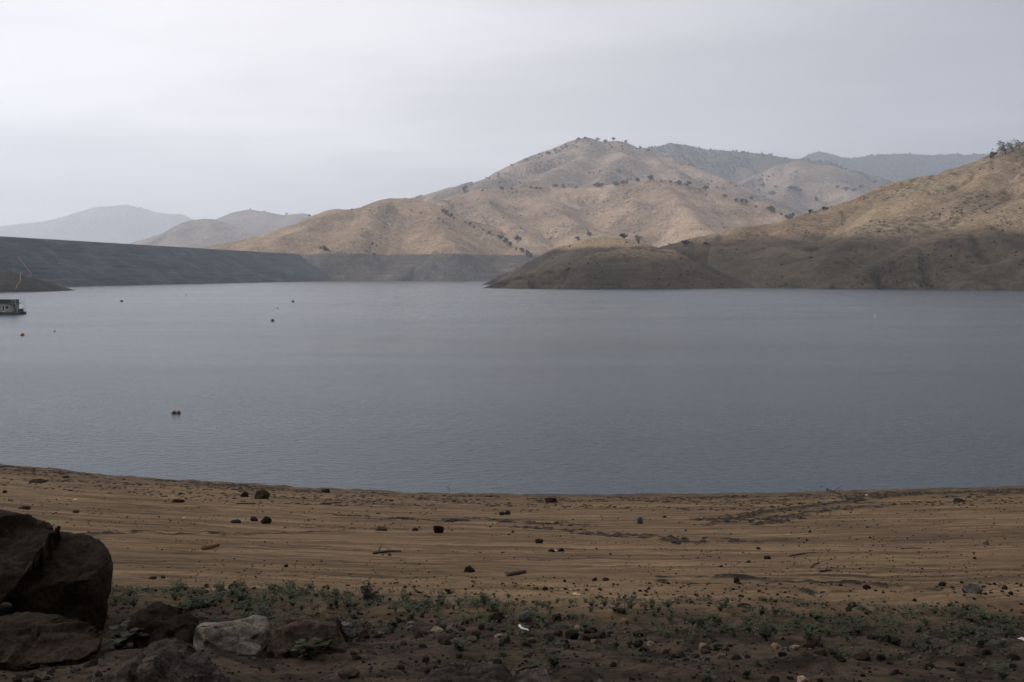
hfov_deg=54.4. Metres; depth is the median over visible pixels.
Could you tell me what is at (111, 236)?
distant mountain
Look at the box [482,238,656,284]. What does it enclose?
peninsula
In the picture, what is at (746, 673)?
weed plant
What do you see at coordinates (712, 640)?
plant
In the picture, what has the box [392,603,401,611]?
weed plant
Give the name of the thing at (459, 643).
weed plant
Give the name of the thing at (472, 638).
stone
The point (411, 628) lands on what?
stone
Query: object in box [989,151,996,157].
oak tree
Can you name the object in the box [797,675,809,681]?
rock
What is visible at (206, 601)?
weed plant
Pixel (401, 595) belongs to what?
weed plant
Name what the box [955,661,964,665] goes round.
rock
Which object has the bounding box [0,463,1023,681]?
beach
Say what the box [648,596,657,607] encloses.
weed plant
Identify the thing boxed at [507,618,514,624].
stone
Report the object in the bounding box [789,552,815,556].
driftwood
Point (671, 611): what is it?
weed plant
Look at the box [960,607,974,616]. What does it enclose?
weed plant
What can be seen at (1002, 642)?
weed plant
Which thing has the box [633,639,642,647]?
rock
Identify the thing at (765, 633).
weed plant
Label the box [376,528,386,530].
rock
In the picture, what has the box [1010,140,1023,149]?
oak tree
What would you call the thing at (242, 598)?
weed plant
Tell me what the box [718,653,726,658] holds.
stone
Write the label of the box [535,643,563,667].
weed plant
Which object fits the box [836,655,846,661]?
stone
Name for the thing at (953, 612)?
weed plant
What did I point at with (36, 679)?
stone
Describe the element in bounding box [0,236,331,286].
dam
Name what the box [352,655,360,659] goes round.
rock
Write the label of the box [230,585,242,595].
weed plant
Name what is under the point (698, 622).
weed plant
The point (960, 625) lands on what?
weed plant
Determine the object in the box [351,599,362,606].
weed plant
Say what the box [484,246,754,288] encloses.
peninsula
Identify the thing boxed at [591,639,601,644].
stone
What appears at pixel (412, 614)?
weed plant
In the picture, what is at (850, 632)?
weed plant
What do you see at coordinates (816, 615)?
weed plant
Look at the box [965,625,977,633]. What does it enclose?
weed plant
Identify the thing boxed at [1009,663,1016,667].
stone
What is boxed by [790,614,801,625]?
weed plant
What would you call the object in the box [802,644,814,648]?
stone
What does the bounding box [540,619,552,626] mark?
weed plant
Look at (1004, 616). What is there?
weed plant
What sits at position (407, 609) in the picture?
weed plant
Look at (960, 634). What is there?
weed plant
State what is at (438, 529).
rock
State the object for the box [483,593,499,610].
weed plant
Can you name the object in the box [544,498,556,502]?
rock
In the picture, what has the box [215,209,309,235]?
knoll
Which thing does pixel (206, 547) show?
driftwood
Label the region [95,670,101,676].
stone
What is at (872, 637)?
stone
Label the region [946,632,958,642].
weed plant
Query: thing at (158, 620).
boulder
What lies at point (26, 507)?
rock
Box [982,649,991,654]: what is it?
stone
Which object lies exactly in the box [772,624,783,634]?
weed plant
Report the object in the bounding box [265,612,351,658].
boulder
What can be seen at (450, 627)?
stone
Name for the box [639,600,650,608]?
weed plant
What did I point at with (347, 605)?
weed plant
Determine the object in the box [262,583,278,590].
weed plant
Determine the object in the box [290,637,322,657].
weed plant
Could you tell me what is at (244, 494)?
rock
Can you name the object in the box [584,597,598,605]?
weed plant
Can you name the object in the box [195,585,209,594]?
weed plant
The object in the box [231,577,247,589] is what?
weed plant
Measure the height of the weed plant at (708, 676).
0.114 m
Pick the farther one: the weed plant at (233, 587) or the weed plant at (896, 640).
the weed plant at (233, 587)
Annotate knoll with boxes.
[130,219,255,247]
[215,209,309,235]
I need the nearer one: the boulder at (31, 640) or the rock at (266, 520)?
the boulder at (31, 640)
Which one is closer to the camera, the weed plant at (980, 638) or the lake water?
the weed plant at (980, 638)
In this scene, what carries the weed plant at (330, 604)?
on the beach
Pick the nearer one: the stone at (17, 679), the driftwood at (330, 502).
the stone at (17, 679)
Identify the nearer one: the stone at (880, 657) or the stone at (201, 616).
the stone at (880, 657)
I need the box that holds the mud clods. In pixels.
[335,489,1023,543]
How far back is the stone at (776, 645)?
9.09 m
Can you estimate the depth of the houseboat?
272.77 m
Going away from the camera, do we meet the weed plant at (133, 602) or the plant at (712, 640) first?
the plant at (712, 640)
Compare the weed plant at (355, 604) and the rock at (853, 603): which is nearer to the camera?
the weed plant at (355, 604)
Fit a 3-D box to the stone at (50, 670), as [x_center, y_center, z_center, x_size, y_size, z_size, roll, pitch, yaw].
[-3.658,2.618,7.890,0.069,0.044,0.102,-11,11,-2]
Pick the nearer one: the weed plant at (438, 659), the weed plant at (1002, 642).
the weed plant at (438, 659)
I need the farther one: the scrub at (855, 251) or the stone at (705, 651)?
the scrub at (855, 251)
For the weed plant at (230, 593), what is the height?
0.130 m
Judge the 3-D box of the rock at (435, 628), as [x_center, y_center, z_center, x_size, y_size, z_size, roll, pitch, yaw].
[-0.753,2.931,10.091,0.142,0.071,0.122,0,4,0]
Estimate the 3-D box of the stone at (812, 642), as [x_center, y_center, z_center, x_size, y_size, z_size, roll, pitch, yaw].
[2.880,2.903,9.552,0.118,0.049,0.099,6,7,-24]
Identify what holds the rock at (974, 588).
on the beach
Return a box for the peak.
[412,137,805,215]
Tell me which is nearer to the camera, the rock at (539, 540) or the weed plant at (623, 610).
the weed plant at (623, 610)
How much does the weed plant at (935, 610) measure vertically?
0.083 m
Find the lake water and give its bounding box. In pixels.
[0,281,1023,494]
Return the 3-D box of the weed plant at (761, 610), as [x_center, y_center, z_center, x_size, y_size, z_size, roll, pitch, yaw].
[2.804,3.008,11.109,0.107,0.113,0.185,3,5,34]
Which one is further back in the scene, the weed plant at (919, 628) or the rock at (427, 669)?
the weed plant at (919, 628)
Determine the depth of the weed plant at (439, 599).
11.67 m
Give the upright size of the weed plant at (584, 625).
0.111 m
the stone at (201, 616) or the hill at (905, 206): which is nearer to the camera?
the stone at (201, 616)
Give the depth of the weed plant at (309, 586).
12.67 m
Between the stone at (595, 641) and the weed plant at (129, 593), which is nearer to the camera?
the stone at (595, 641)
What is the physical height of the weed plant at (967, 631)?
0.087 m
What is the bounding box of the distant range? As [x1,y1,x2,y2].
[800,152,987,181]
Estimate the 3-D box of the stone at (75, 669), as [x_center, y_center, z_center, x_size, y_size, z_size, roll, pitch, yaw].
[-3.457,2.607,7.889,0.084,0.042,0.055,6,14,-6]
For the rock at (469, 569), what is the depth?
14.97 m
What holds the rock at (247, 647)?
on the beach
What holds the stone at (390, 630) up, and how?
on the beach
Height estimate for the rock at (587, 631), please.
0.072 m
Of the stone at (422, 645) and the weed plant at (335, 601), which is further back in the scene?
the weed plant at (335, 601)
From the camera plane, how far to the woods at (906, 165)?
8690.56 m
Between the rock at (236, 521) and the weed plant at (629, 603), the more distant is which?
the rock at (236, 521)
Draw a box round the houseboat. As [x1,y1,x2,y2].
[0,297,26,314]
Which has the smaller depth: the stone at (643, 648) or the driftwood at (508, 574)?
the stone at (643, 648)
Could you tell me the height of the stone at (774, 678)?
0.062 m
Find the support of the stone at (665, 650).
on the beach
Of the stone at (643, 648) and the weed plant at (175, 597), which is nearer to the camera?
the stone at (643, 648)
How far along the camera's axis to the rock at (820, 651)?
8.84 m
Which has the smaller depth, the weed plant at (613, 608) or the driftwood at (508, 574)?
the weed plant at (613, 608)
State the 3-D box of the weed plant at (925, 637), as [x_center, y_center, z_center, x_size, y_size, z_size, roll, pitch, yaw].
[3.891,2.808,9.303,0.211,0.158,0.182,-3,5,-36]
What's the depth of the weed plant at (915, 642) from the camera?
9.40 m
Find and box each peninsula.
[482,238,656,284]
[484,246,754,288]
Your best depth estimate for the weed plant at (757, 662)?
8.47 m
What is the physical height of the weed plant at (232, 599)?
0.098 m
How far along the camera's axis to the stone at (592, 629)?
10.35 m
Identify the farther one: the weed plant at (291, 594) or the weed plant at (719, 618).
the weed plant at (291, 594)
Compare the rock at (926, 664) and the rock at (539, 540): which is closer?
the rock at (926, 664)
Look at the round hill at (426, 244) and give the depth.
1791.27 m
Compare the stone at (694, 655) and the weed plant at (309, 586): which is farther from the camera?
the weed plant at (309, 586)
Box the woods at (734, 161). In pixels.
[648,143,891,183]
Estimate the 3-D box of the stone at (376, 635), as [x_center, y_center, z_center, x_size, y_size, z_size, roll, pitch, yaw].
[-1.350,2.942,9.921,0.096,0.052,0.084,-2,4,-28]
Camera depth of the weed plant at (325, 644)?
8.82 m
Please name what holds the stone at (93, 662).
on the beach
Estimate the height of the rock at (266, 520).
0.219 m
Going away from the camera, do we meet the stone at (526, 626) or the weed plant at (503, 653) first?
the weed plant at (503, 653)
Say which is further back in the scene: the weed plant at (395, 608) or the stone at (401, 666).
the weed plant at (395, 608)
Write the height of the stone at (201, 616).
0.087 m
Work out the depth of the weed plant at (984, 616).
10.47 m
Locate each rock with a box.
[17,506,30,509]
[29,479,48,482]
[171,499,184,502]
[231,519,240,522]
[234,638,260,656]
[240,491,248,496]
[250,516,257,520]
[254,490,269,498]
[261,516,271,523]
[321,489,329,492]
[338,667,359,678]
[341,621,352,629]
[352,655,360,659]
[363,592,375,600]
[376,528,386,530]
[387,621,397,627]
[406,621,415,626]
[422,655,429,662]
[424,665,437,673]
[431,626,444,632]
[433,526,443,532]
[464,566,474,571]
[517,610,531,622]
[535,538,542,542]
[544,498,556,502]
[553,629,562,635]
[565,630,578,639]
[584,628,590,633]
[609,662,616,666]
[633,631,642,636]
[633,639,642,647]
[636,516,642,523]
[731,654,740,659]
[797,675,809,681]
[813,648,827,655]
[845,606,851,611]
[847,602,856,606]
[853,651,870,660]
[922,661,934,668]
[953,498,965,501]
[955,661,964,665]
[963,582,982,593]
[1006,653,1020,659]
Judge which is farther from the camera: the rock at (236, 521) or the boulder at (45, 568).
the rock at (236, 521)
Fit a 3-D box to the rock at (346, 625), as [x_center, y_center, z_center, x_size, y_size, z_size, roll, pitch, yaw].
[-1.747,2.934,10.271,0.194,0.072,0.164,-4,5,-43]
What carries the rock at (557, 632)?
on the beach
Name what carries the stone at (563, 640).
on the beach
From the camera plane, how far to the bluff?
632.60 m
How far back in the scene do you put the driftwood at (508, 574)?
14.70 m
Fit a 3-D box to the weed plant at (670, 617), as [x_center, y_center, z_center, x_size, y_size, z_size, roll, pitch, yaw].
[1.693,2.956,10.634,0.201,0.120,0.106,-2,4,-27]
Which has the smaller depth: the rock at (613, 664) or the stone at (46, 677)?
the stone at (46, 677)
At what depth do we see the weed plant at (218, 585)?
12.54 m
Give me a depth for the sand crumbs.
19.02 m
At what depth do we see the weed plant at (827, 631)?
9.92 m
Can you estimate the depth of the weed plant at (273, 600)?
11.37 m
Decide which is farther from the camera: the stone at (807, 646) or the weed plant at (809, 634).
the weed plant at (809, 634)
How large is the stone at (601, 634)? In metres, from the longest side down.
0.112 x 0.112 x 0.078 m
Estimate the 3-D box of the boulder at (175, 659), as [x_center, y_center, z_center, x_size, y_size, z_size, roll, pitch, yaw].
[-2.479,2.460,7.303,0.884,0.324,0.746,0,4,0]
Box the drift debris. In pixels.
[0,465,1023,510]
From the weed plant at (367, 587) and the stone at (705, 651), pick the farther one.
the weed plant at (367, 587)
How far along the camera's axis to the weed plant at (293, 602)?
11.25 m
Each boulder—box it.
[0,509,112,630]
[0,612,101,671]
[105,637,228,681]
[126,601,198,648]
[193,615,271,652]
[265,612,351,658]
[421,663,515,681]
[514,666,550,681]
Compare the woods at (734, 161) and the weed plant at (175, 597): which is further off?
the woods at (734, 161)
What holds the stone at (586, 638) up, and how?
on the beach
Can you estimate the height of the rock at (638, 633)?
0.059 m
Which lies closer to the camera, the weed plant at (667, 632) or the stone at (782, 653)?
the stone at (782, 653)
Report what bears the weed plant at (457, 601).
on the beach
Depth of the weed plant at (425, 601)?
11.56 m
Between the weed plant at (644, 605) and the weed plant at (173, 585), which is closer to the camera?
the weed plant at (644, 605)
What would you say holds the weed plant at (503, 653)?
on the beach
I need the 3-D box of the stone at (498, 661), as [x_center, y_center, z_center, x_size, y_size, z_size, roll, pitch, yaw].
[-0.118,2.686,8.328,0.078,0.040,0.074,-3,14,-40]
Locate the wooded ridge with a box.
[650,144,892,185]
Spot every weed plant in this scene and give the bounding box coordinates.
[102,620,149,649]
[121,585,137,595]
[123,595,143,606]
[166,579,181,592]
[169,590,181,599]
[173,578,189,589]
[181,592,200,608]
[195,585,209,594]
[200,596,213,607]
[203,594,223,605]
[212,581,224,590]
[214,581,227,591]
[225,586,239,596]
[228,594,238,602]
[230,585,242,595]
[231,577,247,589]
[234,589,254,601]
[237,603,253,612]
[239,582,254,592]
[260,605,267,614]
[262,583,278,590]
[270,594,278,603]
[279,584,298,590]
[281,580,293,588]
[286,589,297,599]
[286,598,297,606]
[288,579,296,587]
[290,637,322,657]
[295,601,306,609]
[304,582,314,590]
[317,636,332,649]
[323,600,334,607]
[327,588,339,598]
[328,593,347,604]
[343,598,351,607]
[345,627,356,643]
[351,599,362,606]
[361,579,374,591]
[376,592,384,601]
[385,618,395,625]
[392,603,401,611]
[399,590,406,598]
[400,603,412,612]
[401,592,412,601]
[406,609,420,618]
[417,596,435,605]
[432,656,441,663]
[437,594,446,602]
[437,622,448,629]
[450,637,470,650]
[454,596,465,605]
[461,614,471,623]
[477,592,486,603]
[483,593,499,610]
[495,650,510,656]
[527,660,549,668]
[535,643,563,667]
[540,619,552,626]
[574,619,591,627]
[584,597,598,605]
[601,597,613,606]
[606,603,619,611]
[617,603,632,614]
[622,597,641,608]
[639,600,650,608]
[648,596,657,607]
[648,608,657,616]
[659,628,672,637]
[662,597,677,605]
[663,603,679,615]
[664,611,676,621]
[687,616,697,625]
[692,616,703,626]
[695,612,714,626]
[702,668,716,681]
[707,638,726,649]
[711,599,730,610]
[715,613,722,621]
[718,598,730,607]
[722,620,732,629]
[738,613,757,623]
[741,665,753,678]
[742,623,757,630]
[744,614,789,639]
[753,656,762,665]
[757,605,766,614]
[771,604,784,614]
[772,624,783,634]
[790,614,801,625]
[801,622,819,640]
[813,610,827,619]
[824,626,836,634]
[845,620,871,633]
[845,625,855,635]
[873,628,884,640]
[877,628,895,643]
[892,634,899,644]
[905,638,919,646]
[914,624,924,631]
[917,617,931,623]
[918,631,938,648]
[931,606,941,613]
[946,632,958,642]
[950,606,959,614]
[951,627,970,639]
[957,619,973,631]
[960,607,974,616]
[962,611,980,620]
[963,627,972,634]
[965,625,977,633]
[973,631,989,644]
[977,611,991,620]
[984,661,1014,679]
[994,623,1012,631]
[997,636,1012,646]
[998,611,1007,620]
[1000,615,1018,625]
[1002,630,1010,636]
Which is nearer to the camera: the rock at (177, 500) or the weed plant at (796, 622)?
the weed plant at (796, 622)
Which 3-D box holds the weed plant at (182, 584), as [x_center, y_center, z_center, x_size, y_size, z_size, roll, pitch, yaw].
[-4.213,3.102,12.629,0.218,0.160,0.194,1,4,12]
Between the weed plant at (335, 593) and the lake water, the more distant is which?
the lake water
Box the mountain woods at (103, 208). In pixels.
[3,205,189,233]
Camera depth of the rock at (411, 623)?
10.38 m
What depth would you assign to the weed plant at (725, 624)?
10.52 m
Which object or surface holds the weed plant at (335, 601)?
on the beach
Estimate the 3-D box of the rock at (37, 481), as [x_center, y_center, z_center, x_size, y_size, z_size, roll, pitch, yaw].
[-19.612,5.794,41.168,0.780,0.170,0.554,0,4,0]
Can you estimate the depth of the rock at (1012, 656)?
8.62 m
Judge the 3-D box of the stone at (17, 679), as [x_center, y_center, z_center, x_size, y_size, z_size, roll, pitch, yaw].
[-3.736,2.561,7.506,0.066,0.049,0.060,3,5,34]
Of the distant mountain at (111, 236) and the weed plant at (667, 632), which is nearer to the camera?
the weed plant at (667, 632)
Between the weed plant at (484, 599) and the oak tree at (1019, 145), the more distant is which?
the oak tree at (1019, 145)
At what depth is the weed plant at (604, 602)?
11.58 m
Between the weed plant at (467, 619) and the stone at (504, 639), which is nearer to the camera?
the stone at (504, 639)
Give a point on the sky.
(196, 109)
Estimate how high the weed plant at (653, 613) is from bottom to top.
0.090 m
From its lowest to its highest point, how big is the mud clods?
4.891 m
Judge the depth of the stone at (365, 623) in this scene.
10.32 m
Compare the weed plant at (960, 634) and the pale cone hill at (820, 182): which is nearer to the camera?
the weed plant at (960, 634)
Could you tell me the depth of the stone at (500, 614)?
10.73 m
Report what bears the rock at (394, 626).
on the beach
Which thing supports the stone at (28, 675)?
on the beach
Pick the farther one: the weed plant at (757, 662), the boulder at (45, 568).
the boulder at (45, 568)
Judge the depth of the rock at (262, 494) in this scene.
37.24 m
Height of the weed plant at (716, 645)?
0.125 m
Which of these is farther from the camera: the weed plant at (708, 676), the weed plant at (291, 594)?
the weed plant at (291, 594)
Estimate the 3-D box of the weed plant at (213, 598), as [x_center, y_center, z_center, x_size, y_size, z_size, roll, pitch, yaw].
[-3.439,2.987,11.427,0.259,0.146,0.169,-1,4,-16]
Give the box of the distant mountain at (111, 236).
[0,205,194,243]
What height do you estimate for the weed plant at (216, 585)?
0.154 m
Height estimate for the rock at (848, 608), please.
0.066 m
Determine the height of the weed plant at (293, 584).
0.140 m
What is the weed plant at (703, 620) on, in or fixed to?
on the beach
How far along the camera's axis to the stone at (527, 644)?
9.13 m
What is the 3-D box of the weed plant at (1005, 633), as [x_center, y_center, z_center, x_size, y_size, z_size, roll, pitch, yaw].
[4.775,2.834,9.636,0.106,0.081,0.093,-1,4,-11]
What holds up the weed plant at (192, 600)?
on the beach
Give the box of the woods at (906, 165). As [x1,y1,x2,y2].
[807,151,989,180]
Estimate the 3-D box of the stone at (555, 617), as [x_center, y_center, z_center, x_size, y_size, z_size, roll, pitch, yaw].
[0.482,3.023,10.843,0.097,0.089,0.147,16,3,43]
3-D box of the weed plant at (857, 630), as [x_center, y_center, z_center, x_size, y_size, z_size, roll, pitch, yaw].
[3.475,2.877,9.983,0.228,0.150,0.165,-3,5,-33]
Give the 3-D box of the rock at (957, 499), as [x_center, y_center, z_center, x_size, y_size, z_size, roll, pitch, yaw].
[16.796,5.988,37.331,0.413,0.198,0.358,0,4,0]
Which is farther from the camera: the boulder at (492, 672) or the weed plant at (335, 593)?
the weed plant at (335, 593)
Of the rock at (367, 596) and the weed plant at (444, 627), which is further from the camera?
the rock at (367, 596)
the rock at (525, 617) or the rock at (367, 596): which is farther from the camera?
the rock at (367, 596)
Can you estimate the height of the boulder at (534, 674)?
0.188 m
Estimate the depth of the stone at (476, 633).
9.72 m
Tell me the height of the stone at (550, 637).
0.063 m
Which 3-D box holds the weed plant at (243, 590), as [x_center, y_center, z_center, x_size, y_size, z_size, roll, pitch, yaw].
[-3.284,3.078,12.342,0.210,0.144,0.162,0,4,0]
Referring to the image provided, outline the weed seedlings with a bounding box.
[107,582,1023,674]
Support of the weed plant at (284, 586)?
on the beach
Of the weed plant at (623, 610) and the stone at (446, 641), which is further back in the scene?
the weed plant at (623, 610)
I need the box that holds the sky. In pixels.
[0,0,1023,225]
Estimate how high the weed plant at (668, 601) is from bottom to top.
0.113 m
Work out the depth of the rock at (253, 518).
25.24 m
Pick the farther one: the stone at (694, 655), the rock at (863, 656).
the rock at (863, 656)
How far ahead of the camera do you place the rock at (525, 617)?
10.60 m
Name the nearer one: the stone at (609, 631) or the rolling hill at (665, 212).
the stone at (609, 631)
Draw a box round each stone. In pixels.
[12,677,22,681]
[23,673,33,677]
[33,676,41,681]
[39,663,49,668]
[42,675,49,680]
[46,668,55,673]
[70,667,80,671]
[83,658,97,667]
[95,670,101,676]
[197,613,205,619]
[358,632,369,638]
[361,628,367,633]
[362,621,371,628]
[372,633,381,637]
[384,627,393,633]
[396,664,404,669]
[406,625,417,630]
[413,629,423,637]
[418,643,426,647]
[438,636,451,644]
[446,625,454,629]
[468,636,476,641]
[471,631,480,638]
[488,615,501,622]
[492,612,503,618]
[493,659,501,663]
[499,636,509,643]
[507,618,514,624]
[521,642,531,646]
[522,625,530,630]
[525,622,539,627]
[547,635,553,641]
[551,614,561,622]
[560,639,568,644]
[581,635,595,640]
[589,627,597,632]
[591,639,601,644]
[596,631,605,638]
[606,629,612,633]
[639,646,646,651]
[661,648,669,653]
[665,653,674,659]
[674,650,685,657]
[682,646,691,651]
[691,653,699,658]
[699,642,710,650]
[701,648,711,653]
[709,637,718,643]
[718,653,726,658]
[768,675,779,681]
[773,642,778,648]
[778,652,786,655]
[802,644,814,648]
[806,640,816,645]
[828,650,836,654]
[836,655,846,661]
[866,635,876,639]
[876,654,885,659]
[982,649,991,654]
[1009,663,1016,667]
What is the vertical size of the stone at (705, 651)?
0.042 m
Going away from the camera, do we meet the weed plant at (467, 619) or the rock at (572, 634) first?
the rock at (572, 634)
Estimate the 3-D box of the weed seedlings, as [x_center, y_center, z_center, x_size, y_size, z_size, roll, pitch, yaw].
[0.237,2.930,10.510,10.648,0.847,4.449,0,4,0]
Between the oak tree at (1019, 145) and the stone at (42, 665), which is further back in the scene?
the oak tree at (1019, 145)
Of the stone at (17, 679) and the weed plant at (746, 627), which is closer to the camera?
the stone at (17, 679)
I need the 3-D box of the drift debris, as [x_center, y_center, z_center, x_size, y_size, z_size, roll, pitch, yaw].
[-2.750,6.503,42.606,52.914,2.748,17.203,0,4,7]
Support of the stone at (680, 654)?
on the beach
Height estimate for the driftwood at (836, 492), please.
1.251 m
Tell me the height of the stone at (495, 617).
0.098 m
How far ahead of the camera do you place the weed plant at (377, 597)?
11.88 m
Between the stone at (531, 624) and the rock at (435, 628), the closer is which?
the rock at (435, 628)
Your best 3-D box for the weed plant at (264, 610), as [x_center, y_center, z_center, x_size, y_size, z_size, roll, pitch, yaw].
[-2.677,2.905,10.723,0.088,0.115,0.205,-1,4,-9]
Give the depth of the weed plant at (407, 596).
12.00 m
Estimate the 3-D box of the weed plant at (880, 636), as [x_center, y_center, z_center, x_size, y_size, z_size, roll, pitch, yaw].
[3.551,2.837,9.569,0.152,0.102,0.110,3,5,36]
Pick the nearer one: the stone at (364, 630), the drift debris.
the stone at (364, 630)
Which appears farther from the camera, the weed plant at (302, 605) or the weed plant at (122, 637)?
the weed plant at (302, 605)
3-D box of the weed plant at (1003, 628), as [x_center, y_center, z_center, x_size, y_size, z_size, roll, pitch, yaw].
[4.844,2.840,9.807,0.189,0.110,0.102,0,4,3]
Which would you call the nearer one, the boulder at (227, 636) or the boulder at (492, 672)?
the boulder at (492, 672)
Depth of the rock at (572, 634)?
9.77 m
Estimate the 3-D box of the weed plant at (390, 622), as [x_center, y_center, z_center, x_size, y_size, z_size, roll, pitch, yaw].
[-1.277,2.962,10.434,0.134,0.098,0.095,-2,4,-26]
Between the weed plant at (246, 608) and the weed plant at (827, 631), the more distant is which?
the weed plant at (246, 608)
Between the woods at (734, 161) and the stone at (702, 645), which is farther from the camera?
the woods at (734, 161)
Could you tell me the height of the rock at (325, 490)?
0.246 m
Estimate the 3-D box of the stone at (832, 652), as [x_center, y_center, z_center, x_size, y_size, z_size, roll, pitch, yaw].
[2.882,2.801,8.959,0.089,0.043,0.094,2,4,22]
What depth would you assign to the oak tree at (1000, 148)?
1086.48 m
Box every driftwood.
[201,543,219,549]
[319,496,341,504]
[372,545,400,553]
[505,570,526,576]
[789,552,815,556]
[818,565,832,571]
[820,484,840,494]
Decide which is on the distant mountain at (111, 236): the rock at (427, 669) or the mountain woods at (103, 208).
the mountain woods at (103, 208)
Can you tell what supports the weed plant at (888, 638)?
on the beach
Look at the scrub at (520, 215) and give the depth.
2010.97 m
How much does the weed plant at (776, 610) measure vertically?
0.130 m
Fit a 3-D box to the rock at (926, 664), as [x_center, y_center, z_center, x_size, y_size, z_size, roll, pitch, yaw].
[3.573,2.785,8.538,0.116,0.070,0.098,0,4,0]
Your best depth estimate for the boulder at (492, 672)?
7.59 m
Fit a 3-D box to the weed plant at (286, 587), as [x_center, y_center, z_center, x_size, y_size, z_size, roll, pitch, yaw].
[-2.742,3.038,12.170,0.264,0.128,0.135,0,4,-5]
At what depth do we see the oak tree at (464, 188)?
3011.28 m
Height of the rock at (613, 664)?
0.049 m
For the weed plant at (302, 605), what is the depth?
11.10 m
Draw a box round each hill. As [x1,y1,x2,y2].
[201,198,539,280]
[431,178,799,254]
[654,143,1023,290]
[737,161,880,213]
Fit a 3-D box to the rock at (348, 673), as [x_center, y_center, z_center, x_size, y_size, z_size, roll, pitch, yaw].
[-1.309,2.668,7.994,0.174,0.079,0.156,0,4,0]
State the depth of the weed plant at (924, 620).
10.44 m
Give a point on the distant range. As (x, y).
(900, 159)
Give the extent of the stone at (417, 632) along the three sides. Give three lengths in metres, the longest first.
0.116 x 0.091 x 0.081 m
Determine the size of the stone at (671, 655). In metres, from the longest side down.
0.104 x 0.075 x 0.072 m
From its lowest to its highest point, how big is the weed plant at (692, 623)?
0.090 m
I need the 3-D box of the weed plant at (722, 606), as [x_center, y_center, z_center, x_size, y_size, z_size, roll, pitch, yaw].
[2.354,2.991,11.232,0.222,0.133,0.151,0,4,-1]
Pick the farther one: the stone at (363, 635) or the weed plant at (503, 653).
the stone at (363, 635)
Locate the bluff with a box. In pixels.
[0,270,72,291]
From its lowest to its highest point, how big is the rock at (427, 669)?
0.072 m
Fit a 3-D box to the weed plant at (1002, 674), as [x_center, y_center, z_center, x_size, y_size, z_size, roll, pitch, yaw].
[3.857,2.625,7.867,0.190,0.141,0.194,0,4,-3]
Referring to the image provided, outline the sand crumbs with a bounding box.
[4,497,1023,593]
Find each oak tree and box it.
[462,186,468,192]
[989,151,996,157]
[991,140,1016,153]
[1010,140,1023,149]
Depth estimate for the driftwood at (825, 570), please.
14.99 m
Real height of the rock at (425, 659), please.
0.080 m
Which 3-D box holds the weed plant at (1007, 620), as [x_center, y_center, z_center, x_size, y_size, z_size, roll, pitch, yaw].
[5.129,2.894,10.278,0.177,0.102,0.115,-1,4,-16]
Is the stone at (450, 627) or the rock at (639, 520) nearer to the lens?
the stone at (450, 627)
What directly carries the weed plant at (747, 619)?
on the beach
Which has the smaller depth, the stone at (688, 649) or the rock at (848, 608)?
the stone at (688, 649)
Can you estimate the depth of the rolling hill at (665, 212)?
2202.57 m
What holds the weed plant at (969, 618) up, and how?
on the beach
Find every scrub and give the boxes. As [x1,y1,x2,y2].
[343,184,730,252]
[489,138,799,196]
[516,166,1023,286]
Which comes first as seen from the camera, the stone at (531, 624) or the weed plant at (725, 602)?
the stone at (531, 624)
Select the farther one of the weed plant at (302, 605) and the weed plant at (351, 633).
the weed plant at (302, 605)
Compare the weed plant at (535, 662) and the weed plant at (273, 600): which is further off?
the weed plant at (273, 600)
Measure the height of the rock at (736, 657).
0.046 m
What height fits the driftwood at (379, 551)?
0.254 m

